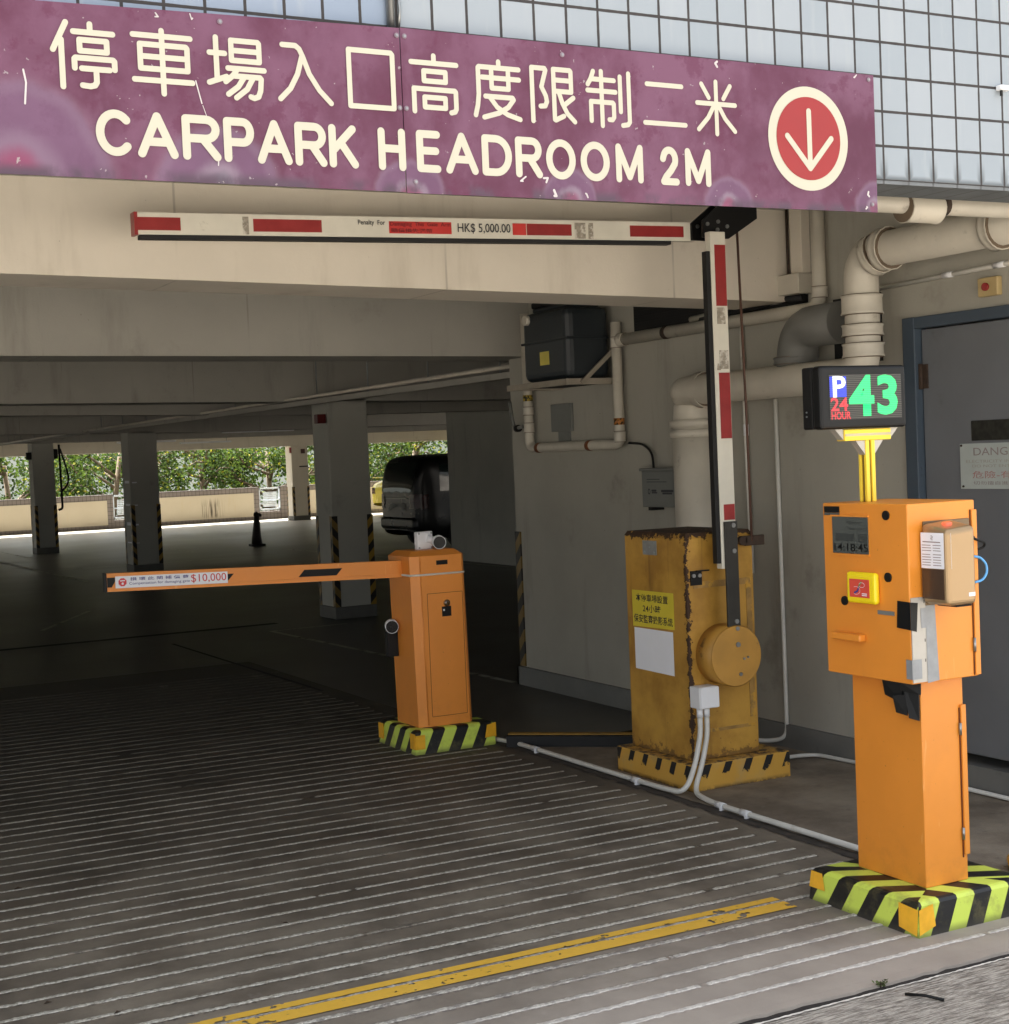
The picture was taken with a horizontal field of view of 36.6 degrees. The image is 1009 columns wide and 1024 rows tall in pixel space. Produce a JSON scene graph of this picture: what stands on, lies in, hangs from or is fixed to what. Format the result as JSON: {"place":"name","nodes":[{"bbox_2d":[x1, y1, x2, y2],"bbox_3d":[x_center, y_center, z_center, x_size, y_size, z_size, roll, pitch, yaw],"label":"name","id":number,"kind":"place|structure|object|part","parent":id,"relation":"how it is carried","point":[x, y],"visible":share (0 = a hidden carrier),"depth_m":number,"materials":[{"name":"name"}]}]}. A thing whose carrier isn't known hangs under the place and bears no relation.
{"place":"outdoors","nodes":[
{"label":"outdoors","id":0,"kind":"place"},
{"bbox_2d":[113,495,124,528],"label":"gate","id":1,"kind":"structure","parent":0,"point":[118,523],"depth_m":40.54,"materials":[{"name":"metal"}]},
{"bbox_2d":[0,441,446,515],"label":"hillside","id":2,"kind":"structure","parent":0,"point":[178,460],"depth_m":61.57,"materials":[{"name":"green plant"}]},
{"bbox_2d":[259,487,280,519],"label":"sign","id":3,"kind":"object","parent":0,"point":[271,514],"depth_m":42.51,"materials":[{"name":"metal"}]},
{"bbox_2d":[0,512,631,737],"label":"floor","id":4,"kind":"structure","parent":0,"point":[33,603],"depth_m":15.26,"materials":[{"name":"grey concrete"}]},
{"bbox_2d":[26,443,59,554],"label":"pillar","id":5,"kind":"structure","parent":4,"relation":"on","point":[40,457],"depth_m":29.49,"materials":[{"name":"paint"}]},
{"bbox_2d":[58,445,68,510],"bbox_3d":[-8.546,-0.665,29.557,0.235,1.282,0.080,-4,3,-28],"label":"hose","id":6,"kind":"object","parent":5,"relation":"attached to","point":[62,489],"visible":1,"depth_m":29.54,"materials":[{"name":"black rubber"}]},
{"bbox_2d":[0,495,113,535],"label":"parapet","id":7,"kind":"structure","parent":4,"relation":"on","point":[83,513],"depth_m":39.93,"materials":[{"name":"paint"}]},
{"bbox_2d":[120,431,163,571],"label":"pillar","id":8,"kind":"structure","parent":4,"relation":"on","point":[143,528],"depth_m":23.16,"materials":[{"name":"paint"}]},
{"bbox_2d":[159,487,259,525],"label":"parapet","id":9,"kind":"structure","parent":4,"relation":"on","point":[207,506],"depth_m":41.68,"materials":[{"name":"concrete"}]},
{"bbox_2d":[249,511,265,546],"bbox_3d":[-4.744,0.320,29.188,0.260,0.659,0.260,-4,3,-28],"label":"traffic cone","id":10,"kind":"object","parent":4,"relation":"on","point":[256,537],"visible":1,"depth_m":29.13,"materials":[{"name":"black plastic"}]},
{"bbox_2d":[0,530,515,682],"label":"parking line markings","id":11,"kind":"object","parent":4,"relation":"on","point":[496,678],"visible":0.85,"depth_m":14.63,"materials":[{"name":"white paint"}]},
{"bbox_2d":[285,446,310,520],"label":"pillar","id":12,"kind":"structure","parent":4,"relation":"on","point":[298,497],"depth_m":40.76,"materials":[{"name":"paint"}]},
{"bbox_2d":[278,481,382,517],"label":"parapet","id":13,"kind":"structure","parent":4,"relation":"on","point":[284,506],"depth_m":43.07,"materials":[{"name":"concrete"}]},
{"bbox_2d":[312,399,376,619],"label":"pillar","id":14,"kind":"structure","parent":4,"relation":"on","point":[344,525],"depth_m":15.28,"materials":[{"name":"paint"}]},
{"bbox_2d":[372,477,382,505],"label":"yellow car","id":15,"kind":"object","parent":4,"relation":"on","point":[377,493],"visible":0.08,"depth_m":41.57,"materials":[{"name":"paint"}]},
{"bbox_2d":[381,453,451,544],"bbox_3d":[0.252,-0.275,26.790,4.732,1.610,1.868,-4,3,-28],"label":"minivan","id":16,"kind":"object","parent":4,"relation":"on","point":[415,494],"visible":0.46,"depth_m":25.20,"materials":[{"name":"paint"}]},
{"bbox_3d":[-1.773,-0.578,25.711,0.124,0.501,1.268,-4,3,-28],"label":"rear window","id":17,"kind":"part","parent":16,"relation":"part of","materials":[{"name":"black glass"}]},
{"bbox_3d":[-0.626,-0.602,25.368,1.003,0.460,0.024,-4,3,-27],"label":"side window","id":18,"kind":"part","parent":16,"relation":"part of","materials":[{"name":"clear glass"}]},
{"bbox_2d":[446,411,515,565],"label":"wall","id":19,"kind":"structure","parent":4,"relation":"on","point":[481,485],"depth_m":22.12,"materials":[{"name":"paint"}]},
{"bbox_2d":[509,210,1008,795],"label":"side wall","id":20,"kind":"structure","parent":4,"relation":"on","point":[581,514],"depth_m":7.86,"materials":[{"name":"paint"}]},
{"bbox_2d":[507,303,612,391],"bbox_3d":[0.352,-1.034,9.395,0.384,0.538,0.762,-4,3,-28],"label":"water tank","id":21,"kind":"object","parent":20,"relation":"attached to","point":[565,345],"visible":0.81,"depth_m":9.14,"materials":[{"name":"black plastic"}]},
{"bbox_2d":[520,313,625,452],"bbox_3d":[0.411,-0.839,9.592,0.075,0.918,1.190,-4,3,-28],"label":"tank pipe","id":22,"kind":"object","parent":21,"relation":"attached to","point":[618,441],"visible":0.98,"depth_m":9.31,"materials":[{"name":"paint"}]},
{"bbox_2d":[508,402,523,431],"bbox_3d":[0.081,-0.636,10.175,0.048,0.207,0.164,-4,3,-28],"label":"valve lever","id":23,"kind":"object","parent":22,"relation":"attached to","point":[517,428],"visible":1,"depth_m":10.19,"materials":[{"name":"black paint"}]},
{"bbox_2d":[550,403,573,440],"bbox_3d":[0.371,-0.574,9.803,0.021,0.240,0.257,-4,3,-28],"label":"meter box","id":24,"kind":"object","parent":20,"relation":"attached to","point":[562,417],"visible":1,"depth_m":9.78,"materials":[{"name":"grey metal"}]},
{"bbox_2d":[639,468,674,509],"bbox_3d":[0.924,-0.130,8.718,0.107,0.243,0.400,-4,3,-28],"label":"electric box","id":25,"kind":"object","parent":20,"relation":"attached to","point":[658,493],"visible":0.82,"depth_m":8.71,"materials":[{"name":"grey metal"}]},
{"bbox_2d":[628,442,654,467],"bbox_3d":[0.810,-0.336,8.967,0.030,0.160,0.309,-3,2,-22],"label":"black cable","id":26,"kind":"object","parent":25,"relation":"attached to","point":[647,448],"visible":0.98,"depth_m":8.91,"materials":[{"name":"black rubber"}]},
{"bbox_2d":[688,313,703,321],"bbox_3d":[1.259,-1.078,8.036,0.037,0.076,0.952,-4,3,-28],"label":"wall conduit","id":27,"kind":"object","parent":20,"relation":"attached to","point":[693,318],"depth_m":8.39,"materials":[{"name":"metal"}]},
{"bbox_2d":[739,327,754,572],"bbox_3d":[1.283,-0.345,8.090,0.029,1.340,0.044,-4,3,-28],"label":"conduit","id":28,"kind":"object","parent":20,"relation":"attached to","point":[744,426],"visible":0.47,"depth_m":8.08,"materials":[{"name":"brown plastic"}]},
{"bbox_2d":[698,294,807,320],"bbox_3d":[1.281,-1.064,7.975,0.054,0.089,0.883,-4,3,-28],"label":"black cable","id":29,"kind":"object","parent":20,"relation":"attached to","point":[797,298],"visible":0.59,"depth_m":7.71,"materials":[{"name":"rubber"}]},
{"bbox_2d":[759,399,788,742],"bbox_3d":[1.182,0.324,7.817,0.539,1.785,0.114,-4,3,-28],"label":"conduit","id":30,"kind":"object","parent":20,"relation":"attached to","point":[781,576],"visible":0.84,"depth_m":7.89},
{"bbox_2d":[777,209,811,295],"bbox_3d":[1.437,-1.299,7.623,0.094,0.429,0.190,-4,3,-28],"label":"trunking","id":31,"kind":"object","parent":20,"relation":"attached to","point":[797,280],"visible":0.82,"depth_m":7.57,"materials":[{"name":"paint"}]},
{"bbox_2d":[669,216,1008,526],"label":"drain pipe","id":32,"kind":"object","parent":20,"relation":"attached to","point":[874,255],"visible":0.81,"depth_m":6.88,"materials":[{"name":"paint"}]},
{"bbox_2d":[773,301,844,366],"bbox_3d":[1.483,-0.818,7.377,0.225,0.356,0.467,-4,3,-28],"label":"vent pipe","id":33,"kind":"object","parent":32,"relation":"attached to","point":[806,333],"visible":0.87,"depth_m":7.29,"materials":[{"name":"grey metal"}]},
{"bbox_2d":[877,196,1008,224],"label":"front pipe","id":34,"kind":"object","parent":20,"relation":"attached to","point":[918,210],"visible":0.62,"depth_m":5.65,"materials":[{"name":"paint"}]},
{"bbox_2d":[879,260,1008,290],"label":"conduit","id":35,"kind":"object","parent":20,"relation":"attached to","point":[994,265],"visible":0.87,"depth_m":6.73,"materials":[{"name":"white plastic"}]},
{"bbox_2d":[918,319,1008,760],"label":"door","id":36,"kind":"structure","parent":20,"relation":"in","point":[963,375],"depth_m":6.70,"materials":[{"name":"grey metal"}]},
{"bbox_2d":[960,442,1008,488],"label":"warning plate","id":37,"kind":"object","parent":20,"relation":"attached to","point":[984,465],"visible":1,"depth_m":6.64,"materials":[{"name":"white metal"}]},
{"bbox_2d":[978,276,1001,296],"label":"call point","id":38,"kind":"structure","parent":20,"relation":"attached to","point":[989,286],"depth_m":6.51,"materials":[{"name":"beige plastic"}]},
{"bbox_2d":[0,171,788,210],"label":"ceiling","id":39,"kind":"structure","parent":0,"point":[371,191],"depth_m":6.57,"materials":[{"name":"paint"}]},
{"bbox_2d":[116,440,175,443],"bbox_3d":[-7.323,-1.744,31.181,1.200,0.660,0.120,-4,3,-28],"label":"strip lamp","id":40,"kind":"object","parent":39,"relation":"hanging from","point":[157,441],"visible":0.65,"depth_m":31.30,"materials":[{"name":"white plastic"}]},
{"bbox_2d":[179,438,230,443],"bbox_3d":[-6.934,-1.925,35.347,1.200,0.660,0.120,-4,3,-28],"label":"strip lamp","id":41,"kind":"object","parent":39,"relation":"hanging from","point":[184,442],"visible":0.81,"depth_m":35.29,"materials":[{"name":"white plastic"}]},
{"bbox_2d":[0,412,445,435],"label":"ceiling beam","id":42,"kind":"structure","parent":39,"relation":"attached to","point":[66,425],"depth_m":23.46,"materials":[{"name":"paint"}]},
{"bbox_2d":[0,430,446,456],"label":"edge beam","id":43,"kind":"structure","parent":39,"relation":"attached to","point":[15,450],"depth_m":39.81,"materials":[{"name":"paint"}]},
{"bbox_2d":[0,425,446,443],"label":"ceiling beam","id":44,"kind":"structure","parent":39,"relation":"attached to","point":[102,437],"depth_m":30.86,"materials":[{"name":"paint"}]},
{"bbox_2d":[0,361,509,445],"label":"cable tray","id":45,"kind":"object","parent":39,"relation":"hanging from","point":[500,375],"visible":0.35,"depth_m":13.95,"materials":[{"name":"paint"}]},
{"bbox_2d":[0,361,510,405],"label":"ceiling beam","id":46,"kind":"structure","parent":39,"relation":"attached to","point":[93,383],"depth_m":14.62,"materials":[{"name":"paint"}]},
{"bbox_2d":[0,400,510,416],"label":"ceiling beam","id":47,"kind":"structure","parent":39,"relation":"attached to","point":[197,409],"depth_m":17.42,"materials":[{"name":"paint"}]},
{"bbox_2d":[222,430,293,432],"bbox_3d":[-4.044,-1.639,24.997,1.200,0.660,0.120,-4,3,-28],"label":"strip lamp","id":48,"kind":"object","parent":39,"relation":"hanging from","point":[258,431],"visible":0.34,"depth_m":24.95,"materials":[{"name":"white plastic"}]},
{"bbox_2d":[0,286,528,361],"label":"ceiling beam","id":49,"kind":"structure","parent":39,"relation":"attached to","point":[44,324],"depth_m":9.24,"materials":[{"name":"paint"}]},
{"bbox_2d":[0,175,790,309],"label":"ceiling beam","id":50,"kind":"structure","parent":39,"relation":"attached to","point":[65,233],"depth_m":6.63,"materials":[{"name":"paint"}]},
{"bbox_2d":[614,210,827,346],"bbox_3d":[1.109,-1.245,8.225,0.081,0.558,1.870,-4,3,-28],"label":"supply pipe","id":51,"kind":"object","parent":39,"relation":"hanging from","point":[819,287],"visible":0.87,"depth_m":7.71,"materials":[{"name":"metal"}]},
{"bbox_3d":[-3.376,-3.076,23.136,44.000,1.599,36.070,-4,3,-28],"label":"upper building","id":52,"kind":"object","parent":39,"relation":"on","visible":0},
{"bbox_2d":[39,0,1008,202],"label":"facade wall","id":53,"kind":"structure","parent":52,"relation":"attached to","point":[938,70],"depth_m":4.87,"materials":[{"name":"white tile"}]},
{"bbox_2d":[0,0,877,212],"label":"signboard","id":54,"kind":"object","parent":53,"relation":"attached to","point":[103,91],"visible":1,"depth_m":4.11,"materials":[{"name":"metal"}]},
{"bbox_2d":[996,85,1008,95],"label":"wall clip","id":55,"kind":"object","parent":53,"relation":"attached to","point":[1002,88],"depth_m":5.15,"materials":[{"name":"white plastic"}]},
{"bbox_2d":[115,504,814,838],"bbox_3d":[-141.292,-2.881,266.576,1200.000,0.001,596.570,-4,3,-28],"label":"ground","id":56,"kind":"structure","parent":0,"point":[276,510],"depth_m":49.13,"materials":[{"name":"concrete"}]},
{"bbox_2d":[0,454,102,499],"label":"broadleaf tree","id":57,"kind":"object","parent":56,"relation":"on","point":[25,493],"visible":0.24,"depth_m":42.38,"materials":[{"name":"green plant"}]},
{"bbox_2d":[54,450,198,519],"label":"broadleaf tree","id":58,"kind":"object","parent":56,"relation":"on","point":[104,470],"visible":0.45,"depth_m":43.55,"materials":[{"name":"green plant"}]},
{"bbox_2d":[113,447,269,491],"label":"broadleaf tree","id":59,"kind":"object","parent":56,"relation":"on","point":[206,462],"visible":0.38,"depth_m":43.60,"materials":[{"name":"green plant"}]},
{"bbox_2d":[0,441,446,519],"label":"woodland","id":60,"kind":"object","parent":56,"relation":"on","point":[94,485],"visible":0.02,"depth_m":49.75,"materials":[{"name":"green plant"}]},
{"bbox_2d":[175,446,370,511],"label":"broadleaf tree","id":61,"kind":"object","parent":56,"relation":"on","point":[279,458],"visible":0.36,"depth_m":45.28,"materials":[{"name":"green plant"}]},
{"bbox_2d":[260,442,410,508],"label":"broadleaf tree","id":62,"kind":"object","parent":56,"relation":"on","point":[377,473],"visible":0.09,"depth_m":46.52,"materials":[{"name":"green plant"}]},
{"bbox_2d":[368,440,447,476],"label":"broadleaf tree","id":63,"kind":"object","parent":56,"relation":"on","point":[408,447],"visible":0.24,"depth_m":47.40,"materials":[{"name":"green plant"}]},
{"bbox_2d":[0,662,1008,1023],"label":"driveway","id":64,"kind":"structure","parent":0,"point":[180,846],"depth_m":5.77,"materials":[{"name":"concrete"}]},
{"bbox_2d":[102,547,495,755],"bbox_3d":[-1.079,0.786,8.091,2.039,1.083,0.498,-4,3,-28],"label":"orange barrier","id":65,"kind":"object","parent":64,"relation":"on","point":[431,660],"visible":1,"depth_m":8.26,"materials":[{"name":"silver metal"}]},
{"bbox_2d":[385,619,398,656],"bbox_3d":[-0.619,0.691,8.387,0.073,0.207,0.123,-3,2,-8],"label":"security camera","id":66,"kind":"object","parent":65,"relation":"attached to","point":[391,636],"visible":1,"depth_m":8.38,"materials":[{"name":"black plastic"}]},
{"bbox_2d":[414,531,445,549],"bbox_3d":[-0.409,0.155,8.365,0.165,0.098,0.133,-3,2,-8],"label":"security camera","id":67,"kind":"object","parent":65,"relation":"on","point":[425,540],"visible":1,"depth_m":8.36,"materials":[{"name":"white plastic"}]},
{"bbox_2d":[190,897,796,1023],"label":"painted line","id":68,"kind":"object","parent":64,"relation":"on","point":[307,1010],"visible":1,"depth_m":4.75,"materials":[{"name":"yellow paint"}]},
{"bbox_2d":[496,741,858,858],"bbox_3d":[0.800,1.295,6.843,0.081,0.001,3.900,-4,3,-28],"label":"kerb","id":69,"kind":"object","parent":64,"relation":"on","point":[803,838],"visible":0.71,"depth_m":6.74,"materials":[{"name":"grey concrete"}]},
{"bbox_2d":[872,978,887,987],"bbox_3d":[1.098,1.378,4.460,0.051,0.028,0.039,-4,3,-28],"label":"weed","id":70,"kind":"object","parent":64,"relation":"on","point":[880,982],"visible":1,"depth_m":4.46,"materials":[{"name":"green plant"}]},
{"bbox_2d":[809,499,1008,938],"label":"ticket machine","id":71,"kind":"object","parent":64,"relation":"on","point":[903,655],"visible":0.99,"depth_m":5.04,"materials":[{"name":"orange paint"}]},
{"bbox_2d":[802,365,905,501],"bbox_3d":[1.192,-0.264,5.182,0.375,0.461,0.101,-4,3,-28],"label":"counter sign","id":72,"kind":"object","parent":71,"relation":"on","point":[850,399],"visible":1,"depth_m":5.14,"materials":[{"name":"black plastic"}]},
{"bbox_2d":[920,518,975,606],"bbox_3d":[1.460,0.163,4.912,0.216,0.274,0.123,-4,3,-28],"label":"hand dispenser","id":73,"kind":"object","parent":71,"relation":"attached to","point":[947,563],"visible":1,"depth_m":4.85,"materials":[{"name":"beige plastic"}]},
{"bbox_2d":[922,568,944,599],"bbox_3d":[1.367,0.230,4.868,0.001,0.096,0.097,-4,3,-28],"label":"tank window","id":74,"kind":"structure","parent":73,"relation":"in","point":[932,579],"depth_m":4.87,"materials":[{"name":"plastic"}]},
{"bbox_2d":[974,536,985,549],"bbox_3d":[1.540,0.095,5.008,0.093,0.065,0.038,-4,3,-28],"label":"power cable","id":75,"kind":"object","parent":71,"relation":"attached to","point":[981,541],"visible":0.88,"depth_m":5.01,"materials":[{"name":"black rubber"}]},
{"bbox_2d":[974,555,987,582],"bbox_3d":[1.564,0.187,5.023,0.064,0.095,0.010,-3,2,-23],"label":"data cable","id":76,"kind":"object","parent":71,"relation":"attached to","point":[986,569],"visible":0.91,"depth_m":5.03,"materials":[{"name":"blue plastic"}]},
{"bbox_2d":[540,743,1008,871],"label":"pavement","id":77,"kind":"structure","parent":0,"point":[817,794],"depth_m":6.72,"materials":[{"name":"concrete"}]},
{"bbox_2d":[130,206,789,792],"bbox_3d":[-0.146,-0.017,6.759,2.972,2.712,0.701,-4,3,-28],"label":"folding barrier","id":78,"kind":"object","parent":77,"relation":"on","point":[690,604],"visible":1,"depth_m":7.05,"materials":[{"name":"yellow metal"}]},
{"bbox_2d":[690,684,718,717],"bbox_3d":[0.923,0.872,7.039,0.108,0.141,0.086,-4,3,-28],"label":"junction box","id":79,"kind":"object","parent":78,"relation":"attached to","point":[704,698],"visible":1,"depth_m":7.01,"materials":[{"name":"white plastic"}]},
{"bbox_2d":[506,732,632,746],"bbox_3d":[0.401,1.225,8.220,0.780,0.066,0.100,-2,2,13],"label":"kerb bar","id":80,"kind":"object","parent":77,"relation":"on","point":[576,739],"visible":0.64,"depth_m":8.19,"materials":[{"name":"metal"}]},
{"bbox_2d":[495,717,702,793],"bbox_3d":[0.360,1.108,7.696,0.176,0.341,1.818,-4,3,-34],"label":"conduit","id":81,"kind":"object","parent":77,"relation":"on","point":[634,779],"visible":0.99,"depth_m":7.21,"materials":[{"name":"white plastic"}]},
{"bbox_2d":[694,717,857,850],"bbox_3d":[1.160,1.131,6.266,0.179,0.341,1.645,-3,2,-21],"label":"conduit","id":82,"kind":"object","parent":77,"relation":"on","point":[746,814],"visible":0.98,"depth_m":6.49,"materials":[{"name":"white plastic"}]},
{"bbox_2d":[790,753,1008,800],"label":"conduit","id":83,"kind":"object","parent":77,"relation":"on","point":[987,793],"visible":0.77,"depth_m":7.46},
{"bbox_2d":[762,958,1008,1023],"bbox_3d":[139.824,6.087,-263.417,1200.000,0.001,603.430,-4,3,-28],"label":"road","id":84,"kind":"structure","parent":0,"point":[977,995],"depth_m":4.32,"materials":[{"name":"concrete"}]},
{"bbox_2d":[739,954,1008,1023],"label":"gutter","id":85,"kind":"object","parent":84,"relation":"on","point":[781,1014],"depth_m":4.41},
{"bbox_2d":[754,957,1008,1023],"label":"seam","id":86,"kind":"object","parent":84,"relation":"on","point":[875,992],"visible":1,"depth_m":4.41,"materials":[{"name":"grey concrete"}]},
{"bbox_2d":[905,992,943,1001],"bbox_3d":[1.200,1.383,4.362,0.112,0.012,0.011,-1,3,32],"label":"twig","id":87,"kind":"object","parent":84,"relation":"on","point":[924,995],"visible":1,"depth_m":4.36,"materials":[{"name":"black wood"}]}
]}

